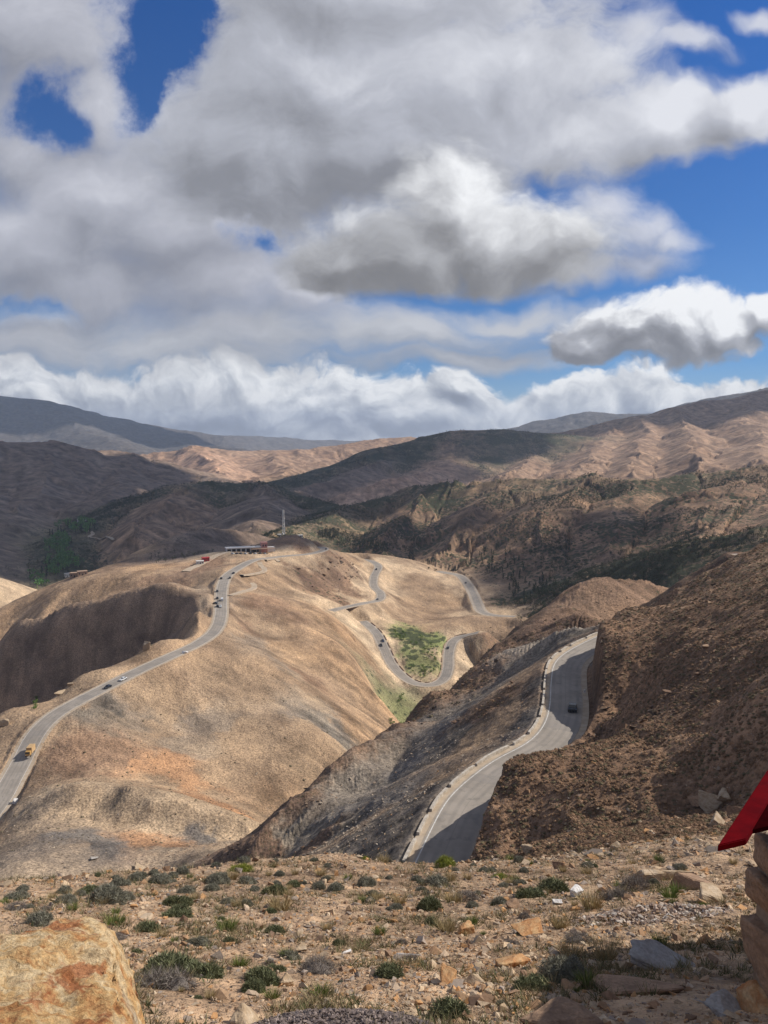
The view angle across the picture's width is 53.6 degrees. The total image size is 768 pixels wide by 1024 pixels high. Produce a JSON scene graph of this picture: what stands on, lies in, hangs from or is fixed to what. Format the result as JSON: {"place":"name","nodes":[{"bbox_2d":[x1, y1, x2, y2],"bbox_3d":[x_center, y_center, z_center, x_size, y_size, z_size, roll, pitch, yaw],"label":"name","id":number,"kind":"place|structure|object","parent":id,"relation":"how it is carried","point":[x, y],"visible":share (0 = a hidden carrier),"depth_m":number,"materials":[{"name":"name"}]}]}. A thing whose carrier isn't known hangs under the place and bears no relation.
{"place":"outdoors","nodes":[
{"label":"outdoors","id":0,"kind":"place"},
{"bbox_2d":[0,547,327,815],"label":"road","id":1,"kind":"structure","parent":0,"point":[15,773],"depth_m":368.55,"materials":[{"name":"grey asphalt"}]},
{"bbox_2d":[182,551,232,571],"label":"dirt track","id":2,"kind":"structure","parent":0,"point":[212,557],"depth_m":758.35,"materials":[{"name":"beige soil"}]},
{"bbox_2d":[229,582,256,595],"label":"dirt track","id":3,"kind":"structure","parent":0,"point":[253,586],"depth_m":617.05,"materials":[{"name":"beige soil"}]},
{"bbox_2d":[239,562,266,575],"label":"dirt track","id":4,"kind":"structure","parent":0,"point":[262,567],"depth_m":717.17,"materials":[{"name":"beige soil"}]},
{"bbox_2d":[328,559,385,611],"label":"road","id":5,"kind":"structure","parent":0,"point":[375,587],"depth_m":850.17,"materials":[{"name":"grey asphalt"}]},
{"bbox_2d":[0,387,767,1023],"bbox_3d":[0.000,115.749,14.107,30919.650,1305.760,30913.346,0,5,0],"label":"ground","id":6,"kind":"structure","parent":0,"point":[60,461],"depth_m":475.41,"materials":[{"name":"brown soil"}]},
{"bbox_2d":[4,900,28,910],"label":"dead shrub","id":7,"kind":"object","parent":6,"relation":"on","point":[11,907],"visible":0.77,"depth_m":14.16,"materials":[{"name":"grey plant"}]},
{"bbox_2d":[3,888,30,900],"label":"cushion shrub","id":8,"kind":"object","parent":6,"relation":"on","point":[14,895],"visible":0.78,"depth_m":16.18,"materials":[{"name":"green plant"}]},
{"bbox_2d":[23,907,53,926],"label":"cushion shrub","id":9,"kind":"object","parent":6,"relation":"on","point":[41,918],"visible":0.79,"depth_m":12.96,"materials":[{"name":"grey plant"}]},
{"bbox_2d":[55,893,77,903],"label":"cushion shrub","id":10,"kind":"object","parent":6,"relation":"on","point":[71,898],"visible":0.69,"depth_m":15.57,"materials":[{"name":"green plant"}]},
{"bbox_2d":[0,916,144,1023],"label":"boulder","id":11,"kind":"object","parent":6,"relation":"on","point":[67,971],"visible":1,"depth_m":2.53,"materials":[{"name":"beige stone"}]},
{"bbox_2d":[76,883,99,894],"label":"green shrub","id":12,"kind":"object","parent":6,"relation":"on","point":[88,888],"visible":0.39,"depth_m":18.50,"materials":[{"name":"green plant"}]},
{"bbox_2d":[86,880,128,904],"bbox_3d":[-5.949,8.215,16.316,0.968,0.560,0.969,2,-9,3],"label":"cushion shrub","id":13,"kind":"object","parent":6,"relation":"on","point":[114,892],"visible":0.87,"depth_m":16.20,"materials":[{"name":"green plant"}]},
{"bbox_2d":[102,908,129,925],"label":"grass tuft","id":14,"kind":"object","parent":6,"relation":"on","point":[115,921],"visible":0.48,"depth_m":13.38,"materials":[{"name":"green plant"}]},
{"bbox_2d":[127,870,145,881],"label":"cushion shrub","id":15,"kind":"object","parent":6,"relation":"on","point":[139,876],"visible":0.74,"depth_m":22.26,"materials":[{"name":"green plant"}]},
{"bbox_2d":[133,919,160,932],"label":"green shrub","id":16,"kind":"object","parent":6,"relation":"on","point":[149,926],"visible":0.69,"depth_m":12.88,"materials":[{"name":"green plant"}]},
{"bbox_2d":[148,872,171,883],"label":"cushion shrub","id":17,"kind":"object","parent":6,"relation":"on","point":[165,877],"visible":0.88,"depth_m":22.27,"materials":[{"name":"green plant"}]},
{"bbox_2d":[0,547,328,820],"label":"road verge","id":18,"kind":"structure","parent":6,"relation":"on","point":[30,766],"depth_m":372.00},
{"bbox_2d":[136,947,197,974],"bbox_3d":[-2.408,5.166,8.640,0.859,0.423,0.863,6,-11,-21],"label":"green shrub","id":19,"kind":"object","parent":6,"relation":"on","point":[179,958],"visible":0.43,"depth_m":8.60,"materials":[{"name":"green plant"}]},
{"bbox_2d":[134,961,203,991],"bbox_3d":[-2.187,4.685,7.561,0.736,0.403,0.766,11,-13,-43],"label":"dead shrub","id":20,"kind":"object","parent":6,"relation":"on","point":[172,981],"visible":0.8,"depth_m":7.55,"materials":[{"name":"grey plant"}]},
{"bbox_2d":[158,901,193,917],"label":"green shrub","id":21,"kind":"object","parent":6,"relation":"on","point":[178,910],"visible":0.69,"depth_m":15.23,"materials":[{"name":"green plant"}]},
{"bbox_2d":[160,894,194,905],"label":"green shrub","id":22,"kind":"object","parent":6,"relation":"on","point":[175,899],"visible":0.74,"depth_m":16.58,"materials":[{"name":"green plant"}]},
{"bbox_2d":[175,884,196,892],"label":"cushion shrub","id":23,"kind":"object","parent":6,"relation":"on","point":[187,889],"visible":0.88,"depth_m":20.32,"materials":[{"name":"green plant"}]},
{"bbox_2d":[185,935,210,946],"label":"cushion shrub","id":24,"kind":"object","parent":6,"relation":"on","point":[198,940],"visible":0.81,"depth_m":11.54,"materials":[{"name":"green plant"}]},
{"bbox_2d":[179,958,226,979],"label":"green shrub","id":25,"kind":"object","parent":6,"relation":"on","point":[216,970],"visible":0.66,"depth_m":8.35,"materials":[{"name":"green plant"}]},
{"bbox_2d":[203,882,220,891],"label":"cushion shrub","id":26,"kind":"object","parent":6,"relation":"on","point":[214,886],"visible":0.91,"depth_m":21.04,"materials":[{"name":"green plant"}]},
{"bbox_2d":[205,870,231,884],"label":"cushion shrub","id":27,"kind":"object","parent":6,"relation":"on","point":[218,878],"visible":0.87,"depth_m":22.36,"materials":[{"name":"green plant"}]},
{"bbox_2d":[212,911,240,931],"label":"grass tuft","id":28,"kind":"object","parent":6,"relation":"on","point":[231,924],"visible":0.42,"depth_m":13.41,"materials":[{"name":"green plant"}]},
{"bbox_2d":[229,952,252,966],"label":"grass tuft","id":29,"kind":"object","parent":6,"relation":"on","point":[240,962],"visible":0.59,"depth_m":9.51,"materials":[{"name":"green plant"}]},
{"bbox_2d":[228,863,253,872],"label":"broom bush","id":30,"kind":"object","parent":6,"relation":"on","point":[245,867],"visible":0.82,"depth_m":24.53,"materials":[{"name":"green plant"}]},
{"bbox_2d":[227,1003,259,1023],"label":"rock","id":31,"kind":"object","parent":6,"relation":"on","point":[242,1012],"visible":0.91,"depth_m":6.21,"materials":[{"name":"beige stone"}]},
{"bbox_2d":[237,875,257,884],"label":"cushion shrub","id":32,"kind":"object","parent":6,"relation":"on","point":[243,878],"visible":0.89,"depth_m":22.74,"materials":[{"name":"green plant"}]},
{"bbox_2d":[225,541,274,552],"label":"cafe building","id":33,"kind":"structure","parent":6,"relation":"on","point":[263,547],"depth_m":806.55,"materials":[{"name":"white paint"}]},
{"bbox_2d":[240,976,266,992],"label":"green shrub","id":34,"kind":"object","parent":6,"relation":"on","point":[258,986],"visible":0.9,"depth_m":7.62,"materials":[{"name":"green plant"}]},
{"bbox_2d":[242,962,282,986],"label":"green shrub","id":35,"kind":"object","parent":6,"relation":"on","point":[267,975],"visible":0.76,"depth_m":8.18,"materials":[{"name":"green plant"}]},
{"bbox_2d":[1,601,530,870],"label":"scree rubble","id":36,"kind":"object","parent":6,"relation":"on","point":[357,826],"visible":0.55,"depth_m":191.03,"materials":[{"name":"stone"}]},
{"bbox_2d":[0,532,535,853],"bbox_3d":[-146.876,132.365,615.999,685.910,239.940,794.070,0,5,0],"label":"scrub","id":37,"kind":"object","parent":6,"relation":"on","point":[431,715],"visible":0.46,"depth_m":331.58,"materials":[{"name":"green plant"}]},
{"bbox_2d":[260,983,285,999],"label":"grass tuft","id":38,"kind":"object","parent":6,"relation":"on","point":[276,995],"visible":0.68,"depth_m":7.47,"materials":[{"name":"green plant"}]},
{"bbox_2d":[260,883,288,895],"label":"green shrub","id":39,"kind":"object","parent":6,"relation":"on","point":[278,891],"visible":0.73,"depth_m":20.50,"materials":[{"name":"green plant"}]},
{"bbox_2d":[264,923,285,933],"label":"green shrub","id":40,"kind":"object","parent":6,"relation":"on","point":[275,928],"visible":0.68,"depth_m":13.11,"materials":[{"name":"green plant"}]},
{"bbox_2d":[261,886,296,910],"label":"straw tuft","id":41,"kind":"object","parent":6,"relation":"on","point":[277,904],"visible":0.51,"depth_m":16.87,"materials":[{"name":"beige plant"}]},
{"bbox_2d":[279,972,293,985],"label":"rock","id":42,"kind":"object","parent":6,"relation":"on","point":[287,979],"visible":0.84,"depth_m":8.11,"materials":[{"name":"beige stone"}]},
{"bbox_2d":[277,949,300,960],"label":"cushion shrub","id":43,"kind":"object","parent":6,"relation":"on","point":[290,954],"visible":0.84,"depth_m":10.71,"materials":[{"name":"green plant"}]},
{"bbox_2d":[295,951,340,974],"bbox_3d":[-0.782,5.449,9.099,0.584,0.354,0.640,-3,-11,23],"label":"dead shrub","id":44,"kind":"object","parent":6,"relation":"on","point":[316,966],"visible":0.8,"depth_m":9.07,"materials":[{"name":"grey plant"}]},
{"bbox_2d":[305,979,334,996],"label":"grass tuft","id":45,"kind":"object","parent":6,"relation":"on","point":[325,989],"visible":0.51,"depth_m":7.62,"materials":[{"name":"green plant"}]},
{"bbox_2d":[327,881,344,891],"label":"cushion shrub","id":46,"kind":"object","parent":6,"relation":"on","point":[337,886],"visible":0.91,"depth_m":22.00,"materials":[{"name":"green plant"}]},
{"bbox_2d":[51,429,627,531],"bbox_3d":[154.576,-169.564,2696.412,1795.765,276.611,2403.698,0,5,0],"label":"distant woodland","id":47,"kind":"object","parent":6,"relation":"on","point":[109,507],"visible":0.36,"depth_m":1854.11,"materials":[{"name":"green plant"}]},
{"bbox_2d":[252,1007,432,1023],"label":"dark gravel","id":48,"kind":"structure","parent":6,"relation":"on","point":[324,1014],"depth_m":5.91,"materials":[{"name":"grey gravel"}]},
{"bbox_2d":[318,528,394,551],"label":"conifer woods","id":49,"kind":"object","parent":6,"relation":"on","point":[335,533],"visible":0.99,"depth_m":1219.11,"materials":[{"name":"green plant"}]},
{"bbox_2d":[356,876,376,886],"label":"cushion shrub","id":50,"kind":"object","parent":6,"relation":"on","point":[365,881],"visible":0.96,"depth_m":22.80,"materials":[{"name":"green plant"}]},
{"bbox_2d":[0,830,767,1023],"bbox_3d":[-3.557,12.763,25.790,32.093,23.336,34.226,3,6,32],"label":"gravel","id":51,"kind":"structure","parent":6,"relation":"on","point":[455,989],"depth_m":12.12,"materials":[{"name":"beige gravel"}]},
{"bbox_2d":[5,465,767,641],"bbox_3d":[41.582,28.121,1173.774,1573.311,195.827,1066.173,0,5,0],"label":"woodland","id":52,"kind":"object","parent":6,"relation":"on","point":[677,543],"visible":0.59,"depth_m":1038.08,"materials":[{"name":"green plant"}]},
{"bbox_2d":[372,961,404,978],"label":"green shrub","id":53,"kind":"object","parent":6,"relation":"on","point":[385,970],"visible":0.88,"depth_m":8.69,"materials":[{"name":"green plant"}]},
{"bbox_2d":[389,891,409,903],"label":"straw tuft","id":54,"kind":"object","parent":6,"relation":"on","point":[402,900],"visible":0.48,"depth_m":18.06,"materials":[{"name":"beige plant"}]},
{"bbox_2d":[415,894,443,910],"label":"green shrub","id":55,"kind":"object","parent":6,"relation":"on","point":[428,903],"visible":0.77,"depth_m":16.69,"materials":[{"name":"green plant"}]},
{"bbox_2d":[422,871,448,886],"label":"cushion shrub","id":56,"kind":"object","parent":6,"relation":"on","point":[438,879],"visible":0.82,"depth_m":22.89,"materials":[{"name":"green plant"}]},
{"bbox_2d":[434,853,455,867],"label":"broom bush","id":57,"kind":"object","parent":6,"relation":"on","point":[443,861],"visible":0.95,"depth_m":27.30,"materials":[{"name":"green plant"}]},
{"bbox_2d":[433,912,459,931],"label":"straw tuft","id":58,"kind":"object","parent":6,"relation":"on","point":[446,923],"visible":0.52,"depth_m":13.47,"materials":[{"name":"beige plant"}]},
{"bbox_2d":[440,963,456,984],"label":"rock","id":59,"kind":"object","parent":6,"relation":"on","point":[448,974],"visible":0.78,"depth_m":8.22,"materials":[{"name":"stone"}]},
{"bbox_2d":[426,994,472,1020],"bbox_3d":[0.575,4.353,6.659,0.463,0.264,0.467,7,-13,-39],"label":"green shrub","id":60,"kind":"object","parent":6,"relation":"on","point":[449,1002],"visible":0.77,"depth_m":6.62,"materials":[{"name":"green plant"}]},
{"bbox_2d":[440,886,463,902],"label":"straw tuft","id":61,"kind":"object","parent":6,"relation":"on","point":[451,897],"visible":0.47,"depth_m":18.30,"materials":[{"name":"beige plant"}]},
{"bbox_2d":[198,562,719,862],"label":"outcrop rubble","id":62,"kind":"object","parent":6,"relation":"on","point":[653,712],"visible":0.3,"depth_m":153.39,"materials":[{"name":"stone"}]},
{"bbox_2d":[160,557,767,862],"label":"hillside rubble","id":63,"kind":"object","parent":6,"relation":"on","point":[675,843],"visible":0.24,"depth_m":38.06,"materials":[{"name":"stone"}]},
{"bbox_2d":[457,920,474,933],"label":"rock","id":64,"kind":"object","parent":6,"relation":"on","point":[467,925],"visible":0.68,"depth_m":13.32,"materials":[{"name":"beige stone"}]},
{"bbox_2d":[453,887,481,902],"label":"dead shrub","id":65,"kind":"object","parent":6,"relation":"on","point":[473,896],"visible":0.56,"depth_m":18.79,"materials":[{"name":"grey plant"}]},
{"bbox_2d":[463,974,484,983],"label":"rock","id":66,"kind":"object","parent":6,"relation":"on","point":[471,978],"visible":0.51,"depth_m":8.35,"materials":[{"name":"beige stone"}]},
{"bbox_2d":[407,635,596,861],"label":"road verge","id":67,"kind":"structure","parent":6,"relation":"on","point":[580,733],"depth_m":151.97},
{"bbox_2d":[402,838,415,861],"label":"parapet wall","id":68,"kind":"structure","parent":67,"relation":"on","point":[409,851],"depth_m":107.05,"materials":[{"name":"stone"}]},
{"bbox_2d":[429,787,447,811],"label":"parapet wall","id":69,"kind":"structure","parent":67,"relation":"on","point":[439,796],"depth_m":122.47,"materials":[{"name":"stone"}]},
{"bbox_2d":[449,765,474,786],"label":"parapet wall","id":70,"kind":"structure","parent":67,"relation":"on","point":[461,776],"depth_m":131.02,"materials":[{"name":"stone"}]},
{"bbox_2d":[475,745,509,765],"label":"parapet wall","id":71,"kind":"structure","parent":67,"relation":"on","point":[490,755],"depth_m":139.81,"materials":[{"name":"stone"}]},
{"bbox_2d":[505,898,519,908],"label":"rock","id":72,"kind":"object","parent":6,"relation":"on","point":[511,903],"visible":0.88,"depth_m":16.94,"materials":[{"name":"beige stone"}]},
{"bbox_2d":[495,953,530,967],"bbox_3d":[1.624,5.709,9.634,0.462,0.243,0.369,5,11,-6],"label":"rock","id":73,"kind":"object","parent":6,"relation":"on","point":[514,960],"visible":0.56,"depth_m":9.57,"materials":[{"name":"stone"}]},
{"bbox_2d":[510,917,542,935],"bbox_3d":[2.456,7.082,12.906,0.524,0.193,0.393,4,15,-18],"label":"rock","id":74,"kind":"object","parent":6,"relation":"on","point":[529,926],"visible":0.8,"depth_m":12.90,"materials":[{"name":"stone"}]},
{"bbox_2d":[515,886,546,898],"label":"green shrub","id":75,"kind":"object","parent":6,"relation":"on","point":[531,892],"visible":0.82,"depth_m":19.10,"materials":[{"name":"green plant"}]},
{"bbox_2d":[513,972,552,991],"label":"green shrub","id":76,"kind":"object","parent":6,"relation":"on","point":[532,980],"visible":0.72,"depth_m":7.76,"materials":[{"name":"green plant"}]},
{"bbox_2d":[535,875,569,893],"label":"green shrub","id":77,"kind":"object","parent":6,"relation":"on","point":[554,885],"visible":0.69,"depth_m":20.91,"materials":[{"name":"green plant"}]},
{"bbox_2d":[548,913,569,928],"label":"straw tuft","id":78,"kind":"object","parent":6,"relation":"on","point":[555,925],"visible":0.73,"depth_m":13.62,"materials":[{"name":"beige plant"}]},
{"bbox_2d":[519,996,603,1023],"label":"rock","id":79,"kind":"object","parent":6,"relation":"on","point":[560,1009],"visible":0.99,"depth_m":6.00,"materials":[{"name":"brown stone"}]},
{"bbox_2d":[536,953,589,982],"bbox_3d":[1.932,4.938,8.181,0.630,0.363,0.631,7,-13,-40],"label":"cushion shrub","id":80,"kind":"object","parent":6,"relation":"on","point":[558,965],"visible":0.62,"depth_m":8.14,"materials":[{"name":"green plant"}]},
{"bbox_2d":[547,936,587,956],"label":"straw tuft","id":81,"kind":"object","parent":6,"relation":"on","point":[565,949],"visible":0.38,"depth_m":10.69,"materials":[{"name":"beige plant"}]},
{"bbox_2d":[570,884,583,896],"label":"rock","id":82,"kind":"object","parent":6,"relation":"on","point":[573,891],"visible":0.77,"depth_m":18.99,"materials":[{"name":"white stone"}]},
{"bbox_2d":[562,929,595,943],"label":"dead shrub","id":83,"kind":"object","parent":6,"relation":"on","point":[577,934],"visible":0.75,"depth_m":11.83,"materials":[{"name":"grey plant"}]},
{"bbox_2d":[399,542,767,860],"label":"tussocks","id":84,"kind":"object","parent":6,"relation":"on","point":[635,834],"visible":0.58,"depth_m":89.41,"materials":[{"name":"brown plant"}]},
{"bbox_2d":[571,968,604,989],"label":"grass tuft","id":85,"kind":"object","parent":6,"relation":"on","point":[585,980],"visible":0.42,"depth_m":7.55,"materials":[{"name":"green plant"}]},
{"bbox_2d":[567,880,611,909],"bbox_3d":[4.436,8.202,16.224,0.956,0.547,0.968,7,-12,-44],"label":"straw tuft","id":86,"kind":"object","parent":6,"relation":"on","point":[595,904],"visible":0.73,"depth_m":16.16,"materials":[{"name":"beige plant"}]},
{"bbox_2d":[583,933,625,960],"bbox_3d":[2.948,5.812,10.150,0.654,0.376,0.612,-6,-11,25],"label":"straw tuft","id":87,"kind":"object","parent":6,"relation":"on","point":[598,951],"visible":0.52,"depth_m":10.14,"materials":[{"name":"beige plant"}]},
{"bbox_2d":[597,887,635,900],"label":"dead shrub","id":88,"kind":"object","parent":6,"relation":"on","point":[618,892],"visible":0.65,"depth_m":17.72,"materials":[{"name":"grey plant"}]},
{"bbox_2d":[616,870,652,891],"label":"dead shrub","id":89,"kind":"object","parent":6,"relation":"on","point":[633,882],"visible":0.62,"depth_m":20.70,"materials":[{"name":"grey plant"}]},
{"bbox_2d":[590,974,685,996],"bbox_3d":[2.422,4.601,7.374,0.771,0.439,0.590,5,10,-12],"label":"rock","id":90,"kind":"object","parent":6,"relation":"on","point":[629,983],"visible":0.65,"depth_m":7.24,"materials":[{"name":"brown stone"}]},
{"bbox_2d":[570,902,733,926],"bbox_3d":[5.044,7.673,14.430,3.025,1.027,1.842,0,5,0],"label":"stone rubble","id":91,"kind":"object","parent":6,"relation":"on","point":[682,909],"visible":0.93,"depth_m":14.14,"materials":[{"name":"grey gravel"}]},
{"bbox_2d":[631,869,691,880],"bbox_3d":[8.307,10.880,22.886,1.682,0.710,0.937,2,11,-12],"label":"rock","id":92,"kind":"object","parent":6,"relation":"on","point":[659,874],"visible":0.59,"depth_m":22.47,"materials":[{"name":"beige stone"}]},
{"bbox_2d":[628,939,695,969],"bbox_3d":[3.270,5.157,8.741,0.872,0.190,0.551,11,13,28],"label":"rock","id":93,"kind":"object","parent":6,"relation":"on","point":[643,952],"visible":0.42,"depth_m":8.74,"materials":[{"name":"grey stone"}]},
{"bbox_2d":[653,883,682,897],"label":"grass tuft","id":94,"kind":"object","parent":6,"relation":"on","point":[666,894],"visible":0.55,"depth_m":17.18,"materials":[{"name":"green plant"}]},
{"bbox_2d":[646,866,720,890],"bbox_3d":[7.749,9.570,19.520,1.823,0.644,1.381,1,6,12],"label":"rock","id":95,"kind":"object","parent":6,"relation":"on","point":[690,880],"visible":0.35,"depth_m":19.34,"materials":[{"name":"beige stone"}]},
{"bbox_2d":[698,790,723,813],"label":"rock","id":96,"kind":"object","parent":6,"relation":"on","point":[708,803],"visible":0.91,"depth_m":73.63,"materials":[{"name":"grey stone"}]},
{"bbox_2d":[699,882,722,903],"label":"rock","id":97,"kind":"object","parent":6,"relation":"on","point":[708,892],"visible":0.46,"depth_m":16.00,"materials":[{"name":"beige stone"}]},
{"bbox_2d":[709,811,724,824],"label":"rock","id":98,"kind":"object","parent":6,"relation":"on","point":[716,819],"visible":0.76,"depth_m":52.92,"materials":[{"name":"beige stone"}]},
{"bbox_2d":[694,989,741,1016],"bbox_3d":[2.673,3.913,6.057,0.368,0.091,0.310,10,15,-40],"label":"rock","id":99,"kind":"object","parent":6,"relation":"on","point":[718,1002],"visible":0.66,"depth_m":6.04,"materials":[{"name":"grey stone"}]},
{"bbox_2d":[717,788,731,802],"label":"rock","id":100,"kind":"object","parent":6,"relation":"on","point":[724,796],"visible":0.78,"depth_m":72.97,"materials":[{"name":"grey stone"}]},
{"bbox_2d":[718,770,767,1014],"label":"kiosk","id":101,"kind":"object","parent":6,"relation":"on","point":[747,823],"visible":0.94,"depth_m":5.86,"materials":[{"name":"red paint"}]},
{"bbox_2d":[0,0,767,440],"label":"sky","id":102,"kind":"structure","parent":0,"point":[344,220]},
{"bbox_2d":[360,621,478,686],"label":"road","id":103,"kind":"structure","parent":0,"point":[448,663],"depth_m":665.11,"materials":[{"name":"grey asphalt"}]},
{"bbox_2d":[436,571,514,616],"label":"road","id":104,"kind":"structure","parent":0,"point":[476,601],"depth_m":887.42,"materials":[{"name":"grey asphalt"}]},
{"bbox_2d":[413,636,596,863],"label":"road","id":105,"kind":"structure","parent":0,"point":[455,830],"depth_m":133.09,"materials":[{"name":"grey asphalt"}]},
{"bbox_2d":[415,638,592,862],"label":"road marking","id":106,"kind":"object","parent":105,"relation":"on","point":[492,761],"visible":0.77,"depth_m":136.36,"materials":[{"name":"paint"}]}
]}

